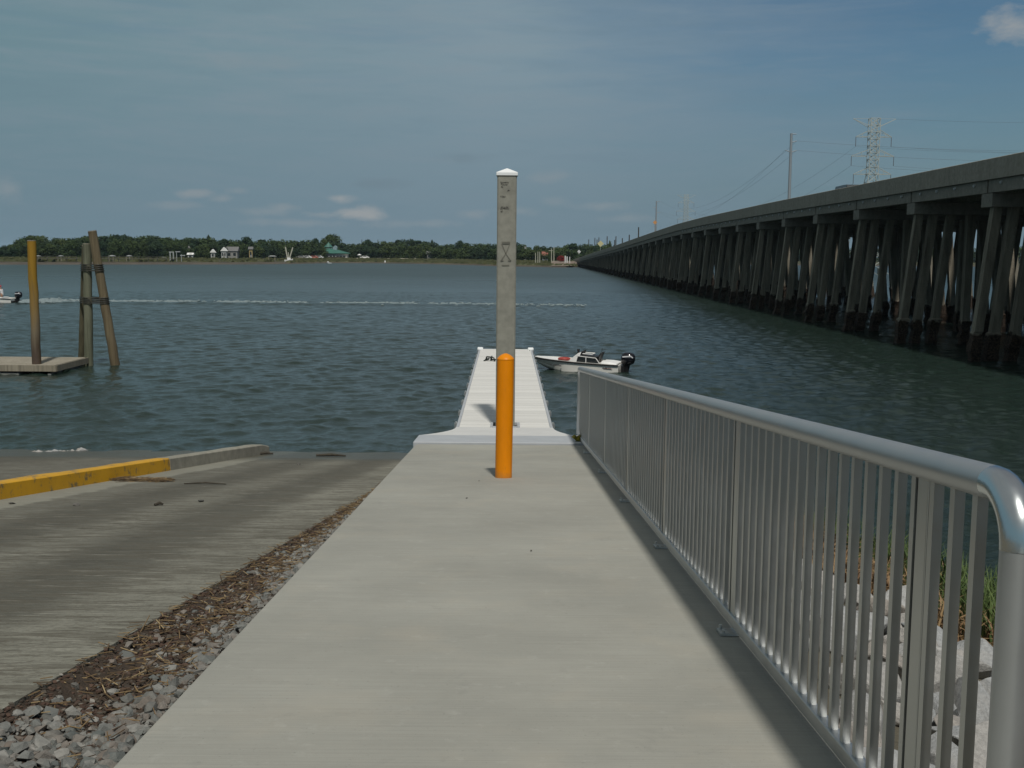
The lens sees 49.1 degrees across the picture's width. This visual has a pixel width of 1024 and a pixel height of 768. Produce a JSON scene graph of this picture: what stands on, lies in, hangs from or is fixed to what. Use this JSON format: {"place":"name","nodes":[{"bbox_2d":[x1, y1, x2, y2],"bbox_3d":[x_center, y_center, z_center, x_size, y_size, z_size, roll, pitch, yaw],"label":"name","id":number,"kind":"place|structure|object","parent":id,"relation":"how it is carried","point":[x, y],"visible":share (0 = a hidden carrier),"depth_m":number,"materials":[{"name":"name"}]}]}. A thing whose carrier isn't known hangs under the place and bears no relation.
{"place":"outdoors","nodes":[
{"label":"outdoors","id":0,"kind":"place"},
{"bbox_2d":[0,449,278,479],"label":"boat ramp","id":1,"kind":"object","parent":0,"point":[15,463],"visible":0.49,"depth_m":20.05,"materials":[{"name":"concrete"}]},
{"bbox_2d":[0,511,342,767],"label":"soil strip","id":2,"kind":"object","parent":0,"point":[65,688],"visible":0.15,"depth_m":5.62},
{"bbox_2d":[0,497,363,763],"bbox_3d":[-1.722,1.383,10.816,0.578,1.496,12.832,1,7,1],"label":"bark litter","id":3,"kind":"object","parent":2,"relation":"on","point":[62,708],"visible":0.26,"depth_m":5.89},
{"bbox_2d":[0,487,375,767],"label":"gravel","id":4,"kind":"structure","parent":2,"relation":"on","point":[37,749],"depth_m":4.87,"materials":[{"name":"grey gravel"}]},
{"bbox_2d":[0,481,381,767],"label":"dry straw","id":5,"kind":"object","parent":2,"relation":"on","point":[348,508],"visible":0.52,"depth_m":6.58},
{"bbox_2d":[0,451,407,712],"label":"boat ramp","id":6,"kind":"object","parent":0,"point":[106,562],"visible":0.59,"depth_m":9.79,"materials":[{"name":"concrete"}]},
{"bbox_2d":[0,444,269,499],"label":"launch kerb","id":7,"kind":"structure","parent":6,"relation":"on","point":[27,485],"depth_m":15.89,"materials":[{"name":"yellow paint"}]},
{"bbox_2d":[110,476,174,482],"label":"reed litter","id":8,"kind":"object","parent":6,"relation":"on","point":[139,479],"visible":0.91,"depth_m":15.69,"materials":[{"name":"plant"}]},
{"bbox_2d":[114,444,845,767],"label":"walkway","id":9,"kind":"structure","parent":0,"point":[425,607],"depth_m":5.80,"materials":[{"name":"concrete"}]},
{"bbox_2d":[495,353,513,477],"bbox_3d":[-0.090,0.409,13.677,0.224,1.571,0.210,0,7,0],"label":"bollard","id":10,"kind":"object","parent":9,"relation":"on","point":[504,413],"visible":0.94,"depth_m":13.59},
{"bbox_2d":[577,367,1023,767],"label":"guard rail","id":11,"kind":"object","parent":9,"relation":"on","point":[710,488],"visible":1,"depth_m":4.36,"materials":[{"name":"metal"}]},
{"bbox_2d":[0,262,974,266],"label":"mud bank","id":12,"kind":"structure","parent":0,"point":[112,263],"depth_m":371.55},
{"bbox_2d":[39,256,973,262],"bbox_3d":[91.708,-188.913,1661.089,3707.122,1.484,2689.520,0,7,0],"label":"land","id":13,"kind":"structure","parent":0,"point":[380,257],"depth_m":531.11,"materials":[{"name":"green plant"}]},
{"bbox_2d":[8,247,20,256],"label":"broadleaf tree","id":14,"kind":"object","parent":13,"relation":"on","point":[12,250],"visible":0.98,"depth_m":375.64,"materials":[{"name":"green plant"}]},
{"bbox_2d":[23,235,47,245],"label":"round tree","id":15,"kind":"object","parent":13,"relation":"on","point":[31,237],"visible":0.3,"depth_m":399.34,"materials":[{"name":"green plant"}]},
{"bbox_2d":[38,243,56,256],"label":"broadleaf tree","id":16,"kind":"object","parent":13,"relation":"on","point":[49,249],"visible":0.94,"depth_m":387.48,"materials":[{"name":"green plant"}]},
{"bbox_2d":[56,245,74,256],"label":"broadleaf tree","id":17,"kind":"object","parent":13,"relation":"on","point":[64,252],"visible":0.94,"depth_m":389.54,"materials":[{"name":"green plant"}]},
{"bbox_2d":[63,240,79,256],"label":"broadleaf tree","id":18,"kind":"object","parent":13,"relation":"on","point":[71,244],"visible":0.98,"depth_m":391.53,"materials":[{"name":"green plant"}]},
{"bbox_2d":[99,240,109,257],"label":"broadleaf tree","id":19,"kind":"object","parent":13,"relation":"on","point":[103,249],"visible":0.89,"depth_m":397.75,"materials":[{"name":"green plant"}]},
{"bbox_2d":[107,242,116,255],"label":"broadleaf tree","id":20,"kind":"object","parent":13,"relation":"on","point":[112,249],"visible":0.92,"depth_m":403.08,"materials":[{"name":"green plant"}]},
{"bbox_2d":[111,239,128,256],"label":"broadleaf tree","id":21,"kind":"object","parent":13,"relation":"on","point":[122,250],"visible":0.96,"depth_m":406.90,"materials":[{"name":"green plant"}]},
{"bbox_2d":[127,241,141,257],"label":"broadleaf tree","id":22,"kind":"object","parent":13,"relation":"on","point":[133,246],"visible":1,"depth_m":409.89,"materials":[{"name":"green plant"}]},
{"bbox_2d":[138,240,149,257],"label":"broadleaf tree","id":23,"kind":"object","parent":13,"relation":"on","point":[143,249],"visible":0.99,"depth_m":413.83,"materials":[{"name":"green plant"}]},
{"bbox_2d":[147,240,166,257],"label":"broadleaf tree","id":24,"kind":"object","parent":13,"relation":"on","point":[156,248],"visible":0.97,"depth_m":413.62,"materials":[{"name":"green plant"}]},
{"bbox_2d":[168,241,179,257],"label":"broadleaf tree","id":25,"kind":"object","parent":13,"relation":"on","point":[173,246],"visible":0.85,"depth_m":416.31,"materials":[{"name":"green plant"}]},
{"bbox_2d":[179,241,193,257],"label":"broadleaf tree","id":26,"kind":"object","parent":13,"relation":"on","point":[184,244],"visible":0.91,"depth_m":422.21,"materials":[{"name":"green plant"}]},
{"bbox_2d":[194,245,207,257],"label":"broadleaf tree","id":27,"kind":"object","parent":13,"relation":"on","point":[199,251],"visible":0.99,"depth_m":426.06,"materials":[{"name":"green plant"}]},
{"bbox_2d":[201,244,210,257],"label":"broadleaf tree","id":28,"kind":"object","parent":13,"relation":"on","point":[206,253],"visible":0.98,"depth_m":426.73,"materials":[{"name":"green plant"}]},
{"bbox_2d":[208,242,219,256],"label":"broadleaf tree","id":29,"kind":"object","parent":13,"relation":"on","point":[214,247],"visible":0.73,"depth_m":432.92,"materials":[{"name":"green plant"}]},
{"bbox_2d":[226,247,239,257],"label":"house","id":30,"kind":"structure","parent":13,"relation":"on","point":[233,252],"depth_m":434.46,"materials":[{"name":"grey"}]},
{"bbox_2d":[239,243,248,257],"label":"broadleaf tree","id":31,"kind":"object","parent":13,"relation":"on","point":[242,249],"visible":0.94,"depth_m":443.43,"materials":[{"name":"green plant"}]},
{"bbox_2d":[239,236,253,257],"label":"round tree","id":32,"kind":"object","parent":13,"relation":"on","point":[247,241],"visible":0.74,"depth_m":450.72,"materials":[{"name":"green plant"}]},
{"bbox_2d":[247,247,264,257],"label":"broadleaf tree","id":33,"kind":"object","parent":13,"relation":"on","point":[258,252],"visible":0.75,"depth_m":447.64,"materials":[{"name":"green plant"}]},
{"bbox_2d":[258,243,268,257],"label":"broadleaf tree","id":34,"kind":"object","parent":13,"relation":"on","point":[265,247],"visible":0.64,"depth_m":456.07,"materials":[{"name":"green plant"}]},
{"bbox_2d":[268,245,280,257],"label":"broadleaf tree","id":35,"kind":"object","parent":13,"relation":"on","point":[273,251],"visible":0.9,"depth_m":462.25,"materials":[{"name":"green plant"}]},
{"bbox_2d":[276,245,286,257],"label":"broadleaf tree","id":36,"kind":"object","parent":13,"relation":"on","point":[281,248],"visible":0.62,"depth_m":472.79,"materials":[{"name":"green plant"}]},
{"bbox_2d":[296,241,316,252],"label":"broadleaf tree","id":37,"kind":"object","parent":13,"relation":"on","point":[302,243],"visible":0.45,"depth_m":501.00,"materials":[{"name":"green plant"}]},
{"bbox_2d":[300,245,313,255],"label":"broadleaf tree","id":38,"kind":"object","parent":13,"relation":"on","point":[306,249],"visible":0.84,"depth_m":494.93,"materials":[{"name":"green plant"}]},
{"bbox_2d":[316,247,327,257],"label":"broadleaf tree","id":39,"kind":"object","parent":13,"relation":"on","point":[323,251],"visible":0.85,"depth_m":515.88,"materials":[{"name":"green plant"}]},
{"bbox_2d":[320,234,341,243],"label":"round tree","id":40,"kind":"object","parent":13,"relation":"on","point":[331,238],"visible":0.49,"depth_m":559.02,"materials":[{"name":"green plant"}]},
{"bbox_2d":[316,242,350,257],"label":"house","id":41,"kind":"structure","parent":13,"relation":"on","point":[334,252],"depth_m":522.23,"materials":[{"name":"teal"}]},
{"bbox_2d":[352,245,366,257],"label":"broadleaf tree","id":42,"kind":"object","parent":13,"relation":"on","point":[356,250],"visible":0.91,"depth_m":534.03,"materials":[{"name":"green plant"}]},
{"bbox_2d":[364,246,379,257],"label":"broadleaf tree","id":43,"kind":"object","parent":13,"relation":"on","point":[372,249],"visible":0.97,"depth_m":537.09,"materials":[{"name":"green plant"}]},
{"bbox_2d":[379,246,392,257],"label":"broadleaf tree","id":44,"kind":"object","parent":13,"relation":"on","point":[387,252],"visible":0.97,"depth_m":536.43,"materials":[{"name":"green plant"}]},
{"bbox_2d":[396,244,409,257],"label":"broadleaf tree","id":45,"kind":"object","parent":13,"relation":"on","point":[401,249],"visible":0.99,"depth_m":530.03,"materials":[{"name":"green plant"}]},
{"bbox_2d":[396,239,417,257],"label":"broadleaf tree","id":46,"kind":"object","parent":13,"relation":"on","point":[406,243],"visible":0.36,"depth_m":552.92,"materials":[{"name":"green plant"}]},
{"bbox_2d":[405,245,414,257],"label":"broadleaf tree","id":47,"kind":"object","parent":13,"relation":"on","point":[411,249],"visible":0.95,"depth_m":530.62,"materials":[{"name":"green plant"}]},
{"bbox_2d":[414,244,425,257],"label":"broadleaf tree","id":48,"kind":"object","parent":13,"relation":"on","point":[418,252],"visible":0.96,"depth_m":522.71,"materials":[{"name":"green plant"}]},
{"bbox_2d":[425,248,439,258],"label":"broadleaf tree","id":49,"kind":"object","parent":13,"relation":"on","point":[434,252],"visible":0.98,"depth_m":514.27,"materials":[{"name":"green plant"}]},
{"bbox_2d":[440,248,453,258],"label":"broadleaf tree","id":50,"kind":"object","parent":13,"relation":"on","point":[448,253],"visible":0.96,"depth_m":510.92,"materials":[{"name":"green plant"}]},
{"bbox_2d":[454,248,470,259],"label":"broadleaf tree","id":51,"kind":"object","parent":13,"relation":"on","point":[462,252],"visible":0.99,"depth_m":493.90,"materials":[{"name":"green plant"}]},
{"bbox_2d":[516,248,528,259],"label":"broadleaf tree","id":52,"kind":"object","parent":13,"relation":"on","point":[523,252],"visible":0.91,"depth_m":455.88,"materials":[{"name":"green plant"}]},
{"bbox_2d":[521,249,536,259],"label":"broadleaf tree","id":53,"kind":"object","parent":13,"relation":"on","point":[531,255],"visible":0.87,"depth_m":452.24,"materials":[{"name":"green plant"}]},
{"bbox_2d":[568,249,581,259],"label":"broadleaf tree","id":54,"kind":"object","parent":13,"relation":"on","point":[574,254],"visible":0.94,"depth_m":442.70,"materials":[{"name":"green plant"}]},
{"bbox_2d":[0,258,1019,265],"bbox_3d":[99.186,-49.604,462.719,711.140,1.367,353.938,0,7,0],"label":"marsh","id":55,"kind":"structure","parent":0,"point":[219,260],"depth_m":378.70,"materials":[{"name":"green plant"}]},
{"bbox_2d":[0,256,577,265],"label":"marsh reeds","id":56,"kind":"object","parent":55,"relation":"on","point":[367,259],"visible":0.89,"depth_m":414.47,"materials":[{"name":"green plant"}]},
{"bbox_2d":[676,194,694,222],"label":"lattice tower","id":57,"kind":"structure","parent":55,"relation":"on","point":[685,208],"depth_m":547.86,"materials":[{"name":"metal"}]},
{"bbox_2d":[0,263,1023,585],"bbox_3d":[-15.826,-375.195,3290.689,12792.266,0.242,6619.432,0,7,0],"label":"water","id":58,"kind":"structure","parent":0,"point":[320,369],"depth_m":42.88,"materials":[{"name":"blue liquid"}]},
{"bbox_2d":[0,292,21,302],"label":"skiff","id":59,"kind":"object","parent":58,"relation":"on","point":[18,295],"visible":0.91,"depth_m":87.32,"materials":[{"name":"white plastic"}]},
{"bbox_2d":[27,240,41,372],"bbox_3d":[-15.635,-1.774,36.750,0.316,5.847,0.320,0,7,0],"label":"timber pile","id":60,"kind":"object","parent":58,"relation":"in","point":[34,301],"visible":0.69,"depth_m":36.55,"materials":[{"name":"brown wood"}]},
{"bbox_2d":[0,357,88,374],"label":"timber float","id":61,"kind":"object","parent":58,"relation":"on","point":[19,365],"visible":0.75,"depth_m":37.11,"materials":[{"name":"grey wood"}]},
{"bbox_2d":[78,248,83,356],"bbox_3d":[-15.404,-2.099,40.205,0.274,5.744,1.416,-5,8,-37],"label":"timber pile","id":62,"kind":"object","parent":58,"relation":"in","point":[81,336],"visible":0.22,"depth_m":40.06,"materials":[{"name":"brown wood"}]},
{"bbox_2d":[82,243,93,365],"bbox_3d":[-14.870,-2.020,39.294,0.404,5.786,0.334,0,7,0],"label":"timber pile","id":63,"kind":"object","parent":58,"relation":"in","point":[88,311],"visible":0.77,"depth_m":39.10,"materials":[{"name":"brown wood"}]},
{"bbox_2d":[88,230,119,365],"bbox_3d":[-14.178,-2.238,39.301,1.125,6.256,0.342,-2,7,-23],"label":"timber pile","id":64,"kind":"object","parent":58,"relation":"in","point":[105,308],"visible":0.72,"depth_m":39.08,"materials":[{"name":"brown wood"}]},
{"bbox_2d":[80,264,104,270],"bbox_3d":[-14.827,-4.079,39.220,1.335,0.241,0.598,6,8,39],"label":"cable lashing","id":65,"kind":"object","parent":64,"relation":"attached to","point":[92,268],"visible":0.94,"depth_m":38.86,"materials":[{"name":"metal"}]},
{"bbox_2d":[79,296,109,303],"bbox_3d":[-14.867,-2.957,39.419,1.636,0.214,0.713,5,8,35],"label":"cable lashing","id":66,"kind":"object","parent":64,"relation":"attached to","point":[95,300],"visible":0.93,"depth_m":39.02,"materials":[{"name":"metal"}]},
{"bbox_2d":[18,297,585,306],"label":"wake foam","id":67,"kind":"object","parent":58,"relation":"on","point":[49,300],"visible":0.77,"depth_m":90.27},
{"bbox_2d":[454,347,554,428],"bbox_3d":[-0.189,0.197,30.425,1.966,1.033,18.126,0,7,0],"label":"floating dock","id":68,"kind":"object","parent":58,"relation":"on","point":[478,404],"visible":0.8,"depth_m":26.44,"materials":[{"name":"white plastic"}]},
{"bbox_2d":[496,168,517,425],"bbox_3d":[-0.121,-0.675,21.489,0.402,6.820,0.402,0,7,0],"label":"guide pile","id":69,"kind":"object","parent":58,"relation":"in","point":[506,257],"visible":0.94,"depth_m":21.13,"materials":[{"name":"concrete"}]},
{"bbox_2d":[534,348,634,372],"bbox_3d":[2.514,-0.649,39.377,3.658,1.242,1.496,2,7,15],"label":"motorboat","id":70,"kind":"object","parent":58,"relation":"on","point":[585,359],"visible":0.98,"depth_m":38.89,"materials":[{"name":"white plastic"}]},
{"bbox_2d":[785,133,796,198],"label":"transmission pole","id":71,"kind":"object","parent":58,"relation":"in","point":[790,151],"visible":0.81,"depth_m":235.48,"materials":[{"name":"metal"}]},
{"bbox_2d":[573,152,1023,361],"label":"trestle bridge","id":72,"kind":"structure","parent":58,"relation":"in","point":[925,206],"depth_m":61.76,"materials":[{"name":"concrete"}]},
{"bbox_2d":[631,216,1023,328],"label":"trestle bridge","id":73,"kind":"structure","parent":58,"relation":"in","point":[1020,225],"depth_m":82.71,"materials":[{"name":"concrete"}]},
{"bbox_2d":[849,118,895,274],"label":"lattice tower","id":74,"kind":"structure","parent":58,"relation":"in","point":[875,146],"depth_m":256.98,"materials":[{"name":"metal"}]},
{"bbox_2d":[0,0,1023,259],"label":"sky","id":75,"kind":"structure","parent":0,"point":[357,121],"materials":[{"name":"blue"}]},
{"bbox_2d":[551,261,579,265],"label":"causeway bank","id":76,"kind":"structure","parent":0,"point":[561,262],"depth_m":391.12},
{"bbox_2d":[791,552,989,749],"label":"ground","id":77,"kind":"structure","parent":0,"point":[896,737],"depth_m":6.28,"materials":[{"name":"soil"}]},
{"bbox_2d":[810,592,844,615],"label":"riprap rock","id":78,"kind":"object","parent":77,"relation":"on","point":[821,607],"visible":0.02,"depth_m":8.77,"materials":[{"name":"stone"}]},
{"bbox_2d":[830,618,856,656],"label":"riprap rock","id":79,"kind":"object","parent":77,"relation":"on","point":[855,649],"visible":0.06,"depth_m":7.38,"materials":[{"name":"stone"}]},
{"bbox_2d":[831,615,871,639],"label":"riprap rock","id":80,"kind":"object","parent":77,"relation":"on","point":[870,630],"visible":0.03,"depth_m":7.87,"materials":[{"name":"stone"}]},
{"bbox_2d":[844,583,872,606],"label":"riprap rock","id":81,"kind":"object","parent":77,"relation":"on","point":[857,603],"visible":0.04,"depth_m":10.09,"materials":[{"name":"stone"}]},
{"bbox_2d":[838,721,881,746],"bbox_3d":[1.574,1.654,5.101,0.194,0.232,0.264,-3,7,-27],"label":"riprap rock","id":82,"kind":"object","parent":77,"relation":"on","point":[865,738],"visible":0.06,"depth_m":5.05,"materials":[{"name":"stone"}]},
{"bbox_2d":[838,700,882,737],"bbox_3d":[1.680,1.680,5.450,0.264,0.334,0.250,3,7,21],"label":"riprap rock","id":83,"kind":"object","parent":77,"relation":"on","point":[866,719],"visible":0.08,"depth_m":5.33,"materials":[{"name":"stone"}]},
{"bbox_2d":[828,660,901,702],"bbox_3d":[2.025,1.748,6.374,0.389,0.318,0.512,-4,8,-32],"label":"riprap rock","id":84,"kind":"object","parent":77,"relation":"on","point":[899,682],"visible":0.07,"depth_m":6.25,"materials":[{"name":"stone"}]},
{"bbox_2d":[856,610,887,631],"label":"riprap rock","id":85,"kind":"object","parent":77,"relation":"on","point":[885,622],"visible":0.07,"depth_m":8.94,"materials":[{"name":"stone"}]},
{"bbox_2d":[854,640,902,680],"bbox_3d":[2.298,1.776,6.941,0.362,0.383,0.399,1,7,3],"label":"riprap rock","id":86,"kind":"object","parent":77,"relation":"on","point":[900,662],"visible":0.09,"depth_m":6.80,"materials":[{"name":"stone"}]},
{"bbox_2d":[856,597,904,616],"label":"riprap rock","id":87,"kind":"object","parent":77,"relation":"on","point":[886,606],"visible":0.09,"depth_m":9.68,"materials":[{"name":"stone"}]},
{"bbox_2d":[880,699,899,725],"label":"riprap rock","id":88,"kind":"object","parent":77,"relation":"on","point":[897,712],"visible":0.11,"depth_m":6.04,"materials":[{"name":"stone"}]},
{"bbox_2d":[785,506,997,646],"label":"bank grass","id":89,"kind":"structure","parent":77,"relation":"on","point":[988,609],"depth_m":11.36,"materials":[{"name":"green plant"}]},
{"bbox_2d":[885,585,905,606],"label":"riprap rock","id":90,"kind":"object","parent":77,"relation":"on","point":[903,602],"visible":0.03,"depth_m":10.11,"materials":[{"name":"stone"}]},
{"bbox_2d":[863,747,934,767],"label":"riprap rock","id":91,"kind":"object","parent":77,"relation":"on","point":[895,758],"visible":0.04,"depth_m":4.67,"materials":[{"name":"stone"}]},
{"bbox_2d":[883,627,938,646],"bbox_3d":[2.964,1.926,8.329,0.418,0.278,0.495,-2,11,-36],"label":"riprap rock","id":92,"kind":"object","parent":77,"relation":"on","point":[901,636],"visible":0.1,"depth_m":8.28,"materials":[{"name":"stone"}]},
{"bbox_2d":[901,622,959,648],"bbox_3d":[3.218,2.025,8.679,0.348,0.354,0.371,-2,7,-23],"label":"riprap rock","id":93,"kind":"object","parent":77,"relation":"on","point":[939,635],"visible":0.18,"depth_m":8.62,"materials":[{"name":"stone"}]},
{"bbox_2d":[899,643,962,678],"bbox_3d":[2.888,1.960,7.696,0.535,0.443,0.455,2,7,10],"label":"riprap rock","id":94,"kind":"object","parent":77,"relation":"on","point":[959,665],"visible":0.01,"depth_m":7.47,"materials":[{"name":"stone"}]},
{"bbox_2d":[934,655,956,692],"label":"riprap rock","id":95,"kind":"object","parent":77,"relation":"on","point":[937,673],"visible":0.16,"depth_m":6.97,"materials":[{"name":"stone"}]},
{"bbox_2d":[931,725,959,745],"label":"riprap rock","id":96,"kind":"object","parent":77,"relation":"on","point":[955,734],"visible":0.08,"depth_m":5.73,"materials":[{"name":"stone"}]},
{"bbox_2d":[933,692,958,715],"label":"riprap rock","id":97,"kind":"object","parent":77,"relation":"on","point":[936,701],"visible":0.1,"depth_m":6.53,"materials":[{"name":"stone"}]},
{"bbox_2d":[933,714,959,725],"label":"riprap rock","id":98,"kind":"object","parent":77,"relation":"on","point":[956,720],"visible":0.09,"depth_m":6.18,"materials":[{"name":"stone"}]},
{"bbox_2d":[930,732,973,767],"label":"riprap rock","id":99,"kind":"object","parent":77,"relation":"on","point":[954,755],"visible":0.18,"depth_m":5.05,"materials":[{"name":"stone"}]},
{"bbox_2d":[954,677,989,723],"bbox_3d":[2.805,1.949,6.760,0.284,0.349,0.502,3,7,21],"label":"riprap rock","id":100,"kind":"object","parent":77,"relation":"on","point":[983,705],"visible":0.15,"depth_m":6.67,"materials":[{"name":"stone"}]},
{"bbox_2d":[957,638,992,665],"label":"riprap rock","id":101,"kind":"object","parent":77,"relation":"on","point":[986,652],"visible":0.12,"depth_m":8.66,"materials":[{"name":"stone"}]},
{"bbox_2d":[973,720,988,767],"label":"riprap rock","id":102,"kind":"object","parent":77,"relation":"on","point":[981,742],"visible":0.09,"depth_m":5.29,"materials":[{"name":"stone"}]},
{"bbox_2d":[978,660,991,678],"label":"riprap rock","id":103,"kind":"object","parent":77,"relation":"on","point":[985,670],"visible":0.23,"depth_m":8.33,"materials":[{"name":"stone"}]},
{"bbox_2d":[979,677,990,695],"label":"riprap rock","id":104,"kind":"object","parent":77,"relation":"on","point":[986,683],"visible":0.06,"depth_m":7.47,"materials":[{"name":"stone"}]},
{"bbox_3d":[-0.193,1.859,19.284,3.096,1.300,1.300,0,7,0],"label":"abutment","id":105,"kind":"object","parent":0,"visible":0},
{"bbox_2d":[413,427,583,446],"bbox_3d":[-0.231,1.006,19.985,2.816,0.435,3.028,0,7,0],"label":"dock apron","id":106,"kind":"object","parent":105,"relation":"on","point":[487,436],"visible":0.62,"depth_m":19.32,"materials":[{"name":"white concrete"}]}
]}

